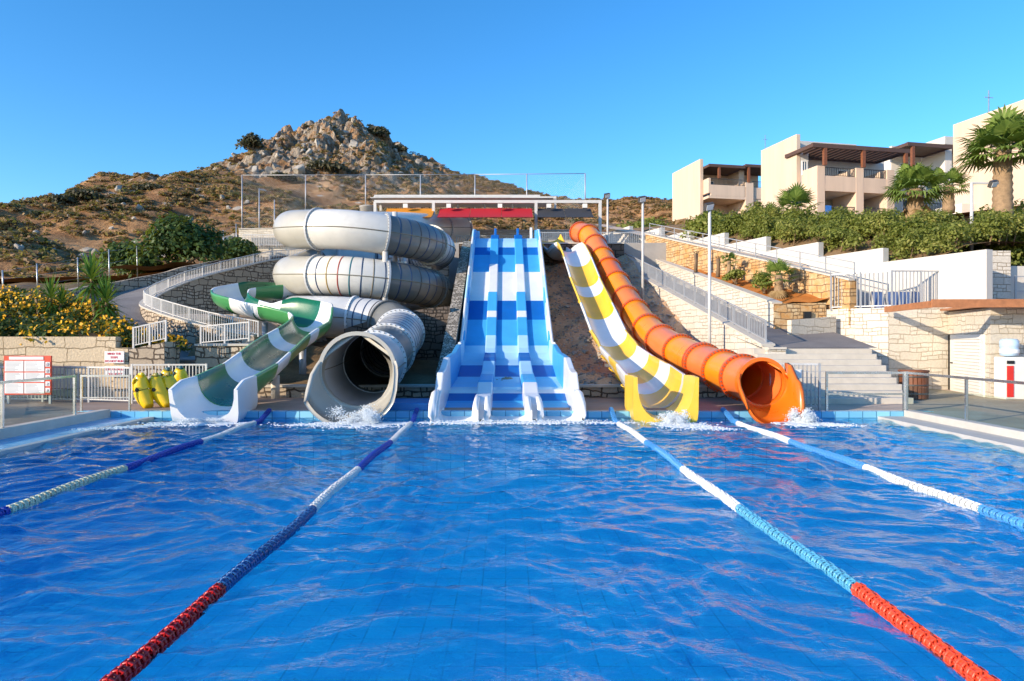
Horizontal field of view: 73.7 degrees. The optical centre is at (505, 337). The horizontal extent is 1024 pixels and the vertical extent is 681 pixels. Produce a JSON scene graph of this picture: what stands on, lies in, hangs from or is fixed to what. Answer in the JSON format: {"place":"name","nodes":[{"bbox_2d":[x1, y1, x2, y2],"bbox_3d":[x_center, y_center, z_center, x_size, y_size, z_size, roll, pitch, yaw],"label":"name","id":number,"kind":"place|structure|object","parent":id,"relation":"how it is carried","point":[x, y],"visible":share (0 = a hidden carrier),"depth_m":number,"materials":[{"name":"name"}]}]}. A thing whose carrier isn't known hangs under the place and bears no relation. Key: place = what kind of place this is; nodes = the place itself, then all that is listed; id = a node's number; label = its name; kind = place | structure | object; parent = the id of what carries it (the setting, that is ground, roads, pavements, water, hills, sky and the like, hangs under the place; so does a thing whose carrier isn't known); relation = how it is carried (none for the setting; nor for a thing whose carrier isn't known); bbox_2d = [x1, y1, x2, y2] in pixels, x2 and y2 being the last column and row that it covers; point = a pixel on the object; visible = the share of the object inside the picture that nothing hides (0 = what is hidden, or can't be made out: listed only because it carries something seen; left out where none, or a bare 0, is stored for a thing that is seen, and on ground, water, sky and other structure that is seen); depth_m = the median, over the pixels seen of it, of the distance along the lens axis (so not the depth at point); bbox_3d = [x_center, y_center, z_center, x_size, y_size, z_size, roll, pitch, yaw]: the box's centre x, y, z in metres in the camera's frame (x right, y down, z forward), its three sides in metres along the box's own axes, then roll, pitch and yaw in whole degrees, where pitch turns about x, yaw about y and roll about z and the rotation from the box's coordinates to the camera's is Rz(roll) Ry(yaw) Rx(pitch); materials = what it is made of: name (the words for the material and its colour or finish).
{"place":"outdoors","nodes":[
{"label":"outdoors","id":0,"kind":"place"},
{"bbox_2d":[0,282,192,351],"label":"flower bank","id":1,"kind":"structure","parent":0,"point":[22,285],"depth_m":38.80,"materials":[{"name":"plant"}]},
{"bbox_2d":[29,275,74,320],"bbox_3d":[-16.724,-1.360,25.207,1.869,2.117,1.525,0,0,0],"label":"yucca","id":2,"kind":"object","parent":1,"relation":"on","point":[52,291],"visible":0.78,"depth_m":25.16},
{"bbox_2d":[62,248,133,323],"bbox_3d":[-14.681,-1.731,24.590,2.471,2.992,2.024,0,0,0],"label":"yucca","id":3,"kind":"object","parent":1,"relation":"on","point":[103,292],"visible":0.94,"depth_m":24.43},
{"bbox_2d":[55,255,282,298],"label":"kerb wall","id":4,"kind":"structure","parent":1,"relation":"on","point":[134,283],"depth_m":38.33,"materials":[{"name":"stone"}]},
{"bbox_2d":[81,267,231,357],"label":"ramp path","id":5,"kind":"structure","parent":0,"point":[134,297],"depth_m":33.01,"materials":[{"name":"concrete"}]},
{"bbox_2d":[108,256,285,272],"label":"ground","id":6,"kind":"structure","parent":0,"point":[159,268],"depth_m":41.91,"materials":[{"name":"soil"}]},
{"bbox_2d":[125,211,229,269],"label":"bush","id":7,"kind":"object","parent":6,"relation":"on","point":[180,239],"visible":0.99,"depth_m":42.42,"materials":[{"name":"plant"}]},
{"bbox_2d":[175,314,326,340],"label":"pit ground","id":8,"kind":"structure","parent":0,"point":[272,326],"depth_m":29.88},
{"bbox_2d":[139,259,281,352],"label":"ramp wall","id":9,"kind":"structure","parent":8,"relation":"on","point":[194,293],"depth_m":35.86,"materials":[{"name":"stone"}]},
{"bbox_2d":[143,249,305,336],"bbox_3d":[-14.145,-2.750,33.876,6.433,5.460,15.264,0,0,-9],"label":"curved railing","id":10,"kind":"object","parent":9,"relation":"on","point":[149,299],"visible":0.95,"depth_m":30.11,"materials":[{"name":"metal"}]},
{"bbox_2d":[187,315,438,383],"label":"pit ground","id":11,"kind":"structure","parent":0,"point":[421,372],"depth_m":26.89,"materials":[{"name":"soil"}]},
{"bbox_2d":[168,282,332,422],"bbox_3d":[-8.943,-1.942,29.588,8.170,8.260,26.549,0,0,6],"label":"curving open slide","id":12,"kind":"object","parent":11,"relation":"on","point":[235,384],"visible":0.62,"depth_m":22.05,"materials":[{"name":"plastic"}]},
{"bbox_2d":[272,207,472,421],"bbox_3d":[-6.885,-3.079,31.525,9.398,10.498,30.650,0,0,0],"label":"spiral tube slide","id":13,"kind":"object","parent":11,"relation":"on","point":[382,274],"visible":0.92,"depth_m":30.25,"materials":[{"name":"plastic"}]},
{"bbox_2d":[344,306,449,360],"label":"pit wall","id":14,"kind":"structure","parent":11,"relation":"on","point":[434,320],"depth_m":28.13,"materials":[{"name":"stone"}]},
{"bbox_2d":[4,397,746,425],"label":"deck","id":15,"kind":"structure","parent":0,"point":[18,411],"depth_m":18.20,"materials":[{"name":"stone"}]},
{"bbox_2d":[4,356,51,403],"bbox_3d":[-13.239,1.180,18.947,1.318,1.341,0.126,0,0,0],"label":"rules board","id":16,"kind":"object","parent":15,"relation":"on","point":[22,367],"visible":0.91,"depth_m":18.89,"materials":[{"name":"plastic"}]},
{"bbox_2d":[0,409,109,439],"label":"pool kerb","id":17,"kind":"structure","parent":15,"relation":"on","point":[10,431],"depth_m":14.72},
{"bbox_2d":[0,375,75,427],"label":"glass fence","id":18,"kind":"object","parent":17,"relation":"on","point":[2,383],"visible":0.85,"depth_m":14.01,"materials":[{"name":"metal"}]},
{"bbox_2d":[0,337,122,396],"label":"planter wall","id":19,"kind":"structure","parent":15,"relation":"on","point":[75,351],"depth_m":21.00,"materials":[{"name":"stone"}]},
{"bbox_2d":[0,366,130,401],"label":"bar fence","id":20,"kind":"object","parent":15,"relation":"on","point":[42,398],"visible":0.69,"depth_m":19.36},
{"bbox_2d":[132,372,153,407],"bbox_3d":[-9.450,1.397,17.831,0.551,0.977,0.471,0,0,0],"label":"inflatable swim ring","id":21,"kind":"object","parent":15,"relation":"on","point":[142,393],"visible":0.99,"depth_m":17.67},
{"bbox_2d":[128,342,179,397],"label":"stone pier","id":22,"kind":"structure","parent":15,"relation":"on","point":[164,353],"depth_m":20.90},
{"bbox_2d":[132,320,166,348],"bbox_3d":[-11.000,-0.095,21.100,1.050,0.890,0.050,0,0,0],"label":"pier railing","id":23,"kind":"object","parent":22,"relation":"on","point":[148,333],"visible":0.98,"depth_m":21.09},
{"bbox_2d":[148,373,169,407],"bbox_3d":[-9.096,1.411,18.043,0.621,0.963,0.447,0,0,0],"label":"banana inflatable","id":24,"kind":"object","parent":15,"relation":"on","point":[160,393],"visible":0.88,"depth_m":17.86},
{"bbox_2d":[131,364,206,403],"bbox_3d":[-9.400,1.315,19.075,2.059,1.150,0.054,0,0,-4],"label":"bar fence","id":25,"kind":"object","parent":15,"relation":"on","point":[162,365],"visible":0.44,"depth_m":19.04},
{"bbox_2d":[194,343,249,374],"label":"stone pier","id":26,"kind":"structure","parent":15,"relation":"on","point":[211,355],"depth_m":22.10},
{"bbox_2d":[200,321,249,343],"bbox_3d":[-9.175,-0.125,22.300,1.718,0.790,0.056,0,0,7],"label":"pier railing","id":27,"kind":"object","parent":26,"relation":"on","point":[227,324],"visible":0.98,"depth_m":22.29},
{"bbox_2d":[389,398,429,409],"bbox_3d":[-2.650,1.752,17.890,1.400,0.183,1.420,0,0,0],"label":"pool step","id":28,"kind":"object","parent":15,"relation":"on","point":[409,403],"visible":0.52,"depth_m":17.19,"materials":[{"name":"paint"}]},
{"bbox_2d":[258,384,727,396],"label":"wall","id":29,"kind":"structure","parent":15,"relation":"on","point":[427,390],"depth_m":20.90,"materials":[{"name":"stone"}]},
{"bbox_2d":[77,410,933,420],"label":"pool wall","id":30,"kind":"structure","parent":0,"point":[622,415],"depth_m":16.90,"materials":[{"name":"tile"}]},
{"bbox_2d":[80,375,130,410],"bbox_3d":[-9.950,1.405,16.980,1.245,0.950,0.045,0,0,0],"label":"pipe railing","id":31,"kind":"object","parent":30,"relation":"on","point":[82,397],"visible":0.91,"depth_m":16.96,"materials":[{"name":"metal"}]},
{"bbox_2d":[825,371,904,410],"bbox_3d":[8.985,1.370,17.050,1.980,1.030,0.055,0,0,0],"label":"pipe railing","id":32,"kind":"object","parent":30,"relation":"on","point":[902,393],"visible":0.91,"depth_m":17.02,"materials":[{"name":"metal"}]},
{"bbox_2d":[0,109,1020,283],"bbox_3d":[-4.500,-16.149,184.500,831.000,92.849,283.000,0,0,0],"label":"hill","id":33,"kind":"structure","parent":0,"point":[259,159],"depth_m":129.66,"materials":[{"name":"plant"}]},
{"bbox_2d":[95,239,162,279],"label":"bush","id":34,"kind":"object","parent":33,"relation":"on","point":[117,255],"visible":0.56,"depth_m":43.31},
{"bbox_2d":[208,236,261,261],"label":"bush","id":35,"kind":"object","parent":33,"relation":"on","point":[240,248],"visible":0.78,"depth_m":51.94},
{"bbox_2d":[238,228,303,256],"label":"retaining wall","id":36,"kind":"structure","parent":33,"relation":"on","point":[264,247],"depth_m":55.00,"materials":[{"name":"paint"}]},
{"bbox_2d":[304,158,350,173],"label":"hill bush","id":37,"kind":"object","parent":33,"relation":"on","point":[327,165],"visible":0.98,"depth_m":139.84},
{"bbox_2d":[0,122,671,262],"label":"green scrub","id":38,"kind":"object","parent":33,"relation":"on","point":[43,250],"visible":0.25,"depth_m":94.00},
{"bbox_2d":[0,114,694,277],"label":"dry scrub","id":39,"kind":"object","parent":33,"relation":"on","point":[31,254],"visible":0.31,"depth_m":97.77,"materials":[{"name":"brown plant"}]},
{"bbox_2d":[241,173,585,227],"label":"ball net","id":40,"kind":"object","parent":33,"relation":"on","point":[474,190],"visible":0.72,"depth_m":57.99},
{"bbox_2d":[471,230,572,241],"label":"block wall","id":41,"kind":"structure","parent":33,"relation":"on","point":[548,237],"depth_m":47.40,"materials":[{"name":"stone"}]},
{"bbox_2d":[449,243,665,284],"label":"platform","id":42,"kind":"structure","parent":33,"relation":"on","point":[653,252],"depth_m":38.70,"materials":[{"name":"concrete"}]},
{"bbox_2d":[370,195,601,233],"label":"shade structure","id":43,"kind":"object","parent":42,"relation":"on","point":[432,202],"visible":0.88,"depth_m":43.32,"materials":[{"name":"white metal"}]},
{"bbox_2d":[0,418,1023,680],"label":"water","id":44,"kind":"structure","parent":0,"point":[518,552],"depth_m":6.36,"materials":[{"name":"liquid"}]},
{"bbox_2d":[0,408,272,515],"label":"lane line","id":45,"kind":"object","parent":44,"relation":"on","point":[34,500],"visible":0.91,"depth_m":9.99,"materials":[{"name":"plastic"}]},
{"bbox_2d":[71,417,274,430],"bbox_3d":[-7.453,1.930,15.605,4.248,0.178,1.471,0,0,-15],"label":"water splash","id":46,"kind":"object","parent":44,"relation":"on","point":[192,422],"visible":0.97,"depth_m":15.53,"materials":[{"name":"white liquid"}]},
{"bbox_2d":[99,407,418,680],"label":"lane line","id":47,"kind":"object","parent":44,"relation":"on","point":[161,641],"visible":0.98,"depth_m":5.43,"materials":[{"name":"plastic"}]},
{"bbox_2d":[275,403,430,430],"bbox_3d":[-3.470,1.794,15.576,3.544,0.448,2.000,0,0,0],"label":"water splash","id":48,"kind":"object","parent":44,"relation":"on","point":[367,416],"visible":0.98,"depth_m":15.62,"materials":[{"name":"white liquid"}]},
{"bbox_2d":[371,419,721,425],"bbox_3d":[0.525,1.957,15.796,9.136,0.122,0.768,0,0,0],"label":"water splash","id":49,"kind":"object","parent":44,"relation":"on","point":[538,422],"visible":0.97,"depth_m":15.88,"materials":[{"name":"white liquid"}]},
{"bbox_2d":[650,409,742,432],"bbox_3d":[4.043,1.838,15.389,1.548,0.361,2.344,0,0,-30],"label":"water splash","id":50,"kind":"object","parent":44,"relation":"on","point":[675,419],"visible":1,"depth_m":15.50,"materials":[{"name":"white liquid"}]},
{"bbox_2d":[609,407,1000,680],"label":"lane line","id":51,"kind":"object","parent":44,"relation":"on","point":[964,666],"visible":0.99,"depth_m":5.45,"materials":[{"name":"plastic"}]},
{"bbox_2d":[770,406,866,427],"bbox_3d":[7.108,1.819,15.823,1.923,0.396,1.691,0,0,0],"label":"water splash","id":52,"kind":"object","parent":44,"relation":"on","point":[807,419],"visible":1,"depth_m":15.66,"materials":[{"name":"white liquid"}]},
{"bbox_2d":[720,407,1023,529],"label":"lane line","id":53,"kind":"object","parent":44,"relation":"on","point":[995,514],"visible":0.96,"depth_m":9.33,"materials":[{"name":"plastic"}]},
{"bbox_2d":[0,0,1023,202],"label":"sky","id":54,"kind":"structure","parent":0,"point":[626,95],"materials":[{"name":"blue"}]},
{"bbox_2d":[503,255,689,383],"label":"slope","id":55,"kind":"structure","parent":0,"point":[570,334],"depth_m":30.28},
{"bbox_2d":[436,241,470,375],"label":"cheek wall","id":56,"kind":"structure","parent":55,"relation":"on","point":[452,333],"depth_m":29.02,"materials":[{"name":"stone"}]},
{"bbox_2d":[428,227,585,421],"bbox_3d":[0.040,-1.968,27.550,3.780,8.536,22.900,0,0,0],"label":"multi lane slide","id":57,"kind":"object","parent":55,"relation":"on","point":[506,328],"visible":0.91,"depth_m":26.49,"materials":[{"name":"plastic"}]},
{"bbox_2d":[459,242,623,265],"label":"terrace wall","id":58,"kind":"structure","parent":55,"relation":"on","point":[617,248],"depth_m":38.00,"materials":[{"name":"stone"}]},
{"bbox_2d":[496,261,677,383],"bbox_3d":[3.202,-1.283,29.404,9.912,6.007,16.116,0,0,0],"label":"rubble","id":59,"kind":"object","parent":55,"relation":"on","point":[587,340],"visible":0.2,"depth_m":29.86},
{"bbox_2d":[541,234,698,422],"bbox_3d":[3.518,-1.883,27.761,2.178,8.046,23.267,0,0,-3],"label":"open chute slide","id":60,"kind":"object","parent":55,"relation":"on","point":[645,378],"visible":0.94,"depth_m":23.85,"materials":[{"name":"plastic"}]},
{"bbox_2d":[569,221,804,422],"bbox_3d":[5.498,-2.240,27.908,1.618,8.881,23.573,0,0,-5],"label":"straight tube slide","id":61,"kind":"object","parent":55,"relation":"on","point":[743,378],"visible":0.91,"depth_m":20.48,"materials":[{"name":"plastic"}]},
{"bbox_2d":[703,202,714,343],"bbox_3d":[7.274,-1.726,24.442,0.374,6.251,0.396,0,0,0],"label":"lamp post","id":62,"kind":"object","parent":55,"relation":"on","point":[708,206],"visible":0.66,"depth_m":24.45,"materials":[{"name":"metal"}]},
{"bbox_2d":[644,275,774,353],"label":"stair wall","id":63,"kind":"structure","parent":55,"relation":"on","point":[692,316],"depth_m":26.81,"materials":[{"name":"stone"}]},
{"bbox_2d":[624,252,766,342],"bbox_3d":[7.504,-2.515,31.250,0.055,5.446,18.256,0,0,-6],"label":"stair railing","id":64,"kind":"object","parent":63,"relation":"on","point":[693,293],"visible":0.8,"depth_m":27.00,"materials":[{"name":"metal"}]},
{"bbox_2d":[594,224,809,267],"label":"path","id":65,"kind":"structure","parent":0,"point":[625,230],"depth_m":36.02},
{"bbox_2d":[724,236,770,255],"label":"garden wall","id":66,"kind":"structure","parent":65,"relation":"on","point":[766,240],"depth_m":33.91,"materials":[{"name":"white paint"}]},
{"bbox_2d":[766,242,823,269],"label":"garden wall","id":67,"kind":"structure","parent":65,"relation":"on","point":[816,248],"depth_m":30.69,"materials":[{"name":"white paint"}]},
{"bbox_2d":[818,248,888,307],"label":"garden wall","id":68,"kind":"structure","parent":65,"relation":"on","point":[869,260],"depth_m":27.64,"materials":[{"name":"white paint"}]},
{"bbox_2d":[686,267,828,303],"bbox_3d":[9.629,-3.001,33.153,2.051,3.586,14.940,0,0,-15],"label":"soil bed","id":69,"kind":"object","parent":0,"point":[798,297],"visible":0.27,"depth_m":28.06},
{"bbox_2d":[645,233,857,324],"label":"terrace wall","id":70,"kind":"structure","parent":69,"relation":"on","point":[814,282],"depth_m":30.29,"materials":[{"name":"beige stone"}]},
{"bbox_2d":[649,223,854,279],"bbox_3d":[10.764,-4.487,33.100,0.043,4.746,16.396,0,0,-15],"label":"terrace railing","id":71,"kind":"object","parent":70,"relation":"on","point":[799,257],"visible":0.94,"depth_m":30.14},
{"bbox_2d":[759,259,800,299],"bbox_3d":[11.014,-2.203,27.448,1.763,2.113,1.655,0,0,0],"label":"fan palm","id":72,"kind":"object","parent":69,"relation":"on","point":[778,280],"visible":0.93,"depth_m":27.33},
{"bbox_2d":[596,223,1023,260],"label":"garden ground","id":73,"kind":"structure","parent":0,"point":[777,242],"depth_m":32.00,"materials":[{"name":"soil"}]},
{"bbox_2d":[679,209,727,237],"bbox_3d":[11.695,-6.462,39.429,3.160,2.177,3.228,0,0,0],"label":"garden bush","id":74,"kind":"object","parent":73,"relation":"on","point":[699,224],"visible":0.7,"depth_m":38.73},
{"bbox_2d":[672,159,760,222],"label":"apartment building","id":75,"kind":"structure","parent":73,"relation":"on","point":[697,185],"depth_m":80.16,"materials":[{"name":"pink paint"}]},
{"bbox_2d":[711,200,806,239],"bbox_3d":[13.550,-6.139,36.252,5.006,2.696,3.703,0,0,0],"label":"hedge","id":76,"kind":"object","parent":73,"relation":"on","point":[741,225],"visible":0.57,"depth_m":36.38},
{"bbox_2d":[774,183,821,212],"bbox_3d":[15.929,-7.335,37.493,2.685,2.371,2.740,0,0,-37],"label":"fan palm","id":77,"kind":"object","parent":73,"relation":"on","point":[796,195],"visible":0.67,"depth_m":37.05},
{"bbox_2d":[754,204,871,245],"bbox_3d":[14.927,-5.469,33.228,4.985,2.512,3.881,0,0,0],"label":"hedge","id":78,"kind":"object","parent":73,"relation":"on","point":[791,226],"visible":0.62,"depth_m":32.84,"materials":[{"name":"plant"}]},
{"bbox_2d":[761,134,909,216],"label":"apartment building","id":79,"kind":"structure","parent":73,"relation":"on","point":[852,177],"depth_m":55.12,"materials":[{"name":"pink paint"}]},
{"bbox_2d":[803,207,967,251],"bbox_3d":[16.563,-4.589,30.165,5.918,2.410,3.980,0,0,0],"label":"hedge","id":80,"kind":"object","parent":73,"relation":"on","point":[843,231],"visible":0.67,"depth_m":29.46,"materials":[{"name":"plant"}]},
{"bbox_2d":[880,162,952,221],"bbox_3d":[21.289,-7.321,35.428,3.464,3.792,3.612,0,0,0],"label":"fan palm","id":81,"kind":"object","parent":73,"relation":"on","point":[910,179],"visible":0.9,"depth_m":35.12,"materials":[{"name":"plant"}]},
{"bbox_2d":[884,136,952,254],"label":"apartment building","id":82,"kind":"structure","parent":73,"relation":"on","point":[938,152],"depth_m":61.31,"materials":[{"name":"paint"}]},
{"bbox_2d":[869,204,1023,260],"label":"hedge","id":83,"kind":"object","parent":73,"relation":"on","point":[991,224],"visible":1,"depth_m":26.05,"materials":[{"name":"plant"}]},
{"bbox_2d":[924,166,973,213],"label":"fan palm","id":84,"kind":"object","parent":73,"relation":"on","point":[956,177],"visible":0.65,"depth_m":40.69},
{"bbox_2d":[935,90,1023,262],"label":"apartment building","id":85,"kind":"structure","parent":73,"relation":"on","point":[982,195],"depth_m":46.40,"materials":[{"name":"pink paint"}]},
{"bbox_2d":[952,104,1023,214],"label":"fan palm","id":86,"kind":"object","parent":73,"relation":"on","point":[1001,132],"visible":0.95,"depth_m":31.65,"materials":[{"name":"plant"}]},
{"bbox_2d":[966,236,1023,265],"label":"garden bush","id":87,"kind":"object","parent":73,"relation":"on","point":[1017,254],"visible":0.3,"depth_m":26.52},
{"bbox_2d":[805,389,1023,428],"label":"deck","id":88,"kind":"structure","parent":0,"point":[1001,412],"depth_m":17.95,"materials":[{"name":"concrete"}]},
{"bbox_2d":[769,363,820,409],"bbox_3d":[7.475,1.275,17.650,1.230,1.230,0.067,0,0,25],"label":"bar fence","id":89,"kind":"object","parent":88,"relation":"on","point":[819,384],"visible":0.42,"depth_m":17.47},
{"bbox_2d":[738,348,913,403],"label":"steps","id":90,"kind":"structure","parent":88,"relation":"on","point":[847,359],"depth_m":20.34,"materials":[{"name":"concrete"}]},
{"bbox_2d":[731,328,876,347],"bbox_3d":[10.075,-0.030,24.100,4.350,0.740,4.200,0,0,0],"label":"landing","id":91,"kind":"object","parent":90,"relation":"on","point":[780,337],"visible":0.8,"depth_m":23.46,"materials":[{"name":"concrete"}]},
{"bbox_2d":[650,274,772,328],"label":"stair path","id":92,"kind":"structure","parent":91,"relation":"on","point":[701,299],"depth_m":29.53,"materials":[{"name":"concrete"}]},
{"bbox_2d":[656,259,781,328],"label":"planter side wall","id":93,"kind":"structure","parent":92,"relation":"on","point":[758,304],"depth_m":29.75,"materials":[{"name":"stone"}]},
{"bbox_2d":[774,303,825,328],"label":"planter front wall","id":94,"kind":"structure","parent":91,"relation":"on","point":[784,313],"depth_m":26.01,"materials":[{"name":"beige stone"}]},
{"bbox_2d":[787,316,835,334],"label":"step wall","id":95,"kind":"structure","parent":91,"relation":"on","point":[812,325],"depth_m":24.96,"materials":[{"name":"stone"}]},
{"bbox_2d":[826,308,888,370],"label":"curved wall","id":96,"kind":"structure","parent":88,"relation":"on","point":[869,326],"depth_m":24.71,"materials":[{"name":"stone"}]},
{"bbox_2d":[897,369,929,398],"bbox_3d":[12.250,1.395,20.500,0.840,0.850,0.840,0,0,0],"label":"slatted tub","id":97,"kind":"object","parent":88,"relation":"on","point":[916,385],"visible":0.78,"depth_m":20.15,"materials":[{"name":"brown wood"}]},
{"bbox_2d":[889,308,947,388],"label":"kiosk wall","id":98,"kind":"structure","parent":88,"relation":"on","point":[918,339],"depth_m":24.22,"materials":[{"name":"stone"}]},
{"bbox_2d":[884,299,1023,397],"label":"kiosk","id":99,"kind":"object","parent":88,"relation":"on","point":[978,329],"visible":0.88,"depth_m":21.23,"materials":[{"name":"stone"}]},
{"bbox_2d":[950,334,984,396],"bbox_3d":[15.166,0.880,22.506,0.115,1.940,2.840,0,0,16],"label":"door","id":100,"kind":"structure","parent":99,"relation":"in","point":[967,352],"depth_m":22.19,"materials":[{"name":"metal"}]},
{"bbox_2d":[904,410,1023,439],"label":"pool kerb","id":101,"kind":"structure","parent":88,"relation":"on","point":[1010,432],"depth_m":14.59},
{"bbox_2d":[905,371,1023,419],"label":"pipe railing","id":102,"kind":"object","parent":101,"relation":"on","point":[966,378],"visible":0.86,"depth_m":14.82,"materials":[{"name":"metal"}]},
{"bbox_2d":[994,339,1023,399],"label":"water cooler","id":103,"kind":"object","parent":88,"relation":"on","point":[1009,368],"visible":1,"depth_m":20.12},
{"bbox_2d":[993,251,1010,298],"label":"gate pier","id":104,"kind":"structure","parent":0,"point":[1001,274],"depth_m":24.60,"materials":[{"name":"stone"}]},
{"label":"terrace","id":105,"kind":"structure","parent":0,"visible":0},
{"bbox_2d":[830,270,938,310],"bbox_3d":[14.529,-1.705,24.715,4.925,1.390,1.081,0,0,17],"label":"terrace fence","id":106,"kind":"object","parent":105,"relation":"on","point":[891,271],"visible":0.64,"depth_m":24.49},
{"bbox_2d":[883,249,992,304],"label":"garden wall","id":107,"kind":"structure","parent":105,"relation":"on","point":[965,275],"depth_m":24.03,"materials":[{"name":"white paint"}]},
{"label":"pool side wall","id":108,"kind":"structure","parent":0,"visible":0},
{"bbox_2d":[0,417,144,449],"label":"pool gutter","id":109,"kind":"object","parent":108,"relation":"on","point":[31,437],"visible":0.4,"depth_m":14.18,"materials":[{"name":"tile"}]},
{"bbox_2d":[0,417,153,455],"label":"pool rim","id":110,"kind":"object","parent":108,"relation":"on","point":[33,445],"visible":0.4,"depth_m":13.40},
{"bbox_2d":[878,416,1023,452],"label":"pool gutter","id":111,"kind":"object","parent":108,"relation":"on","point":[1009,442],"visible":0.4,"depth_m":14.17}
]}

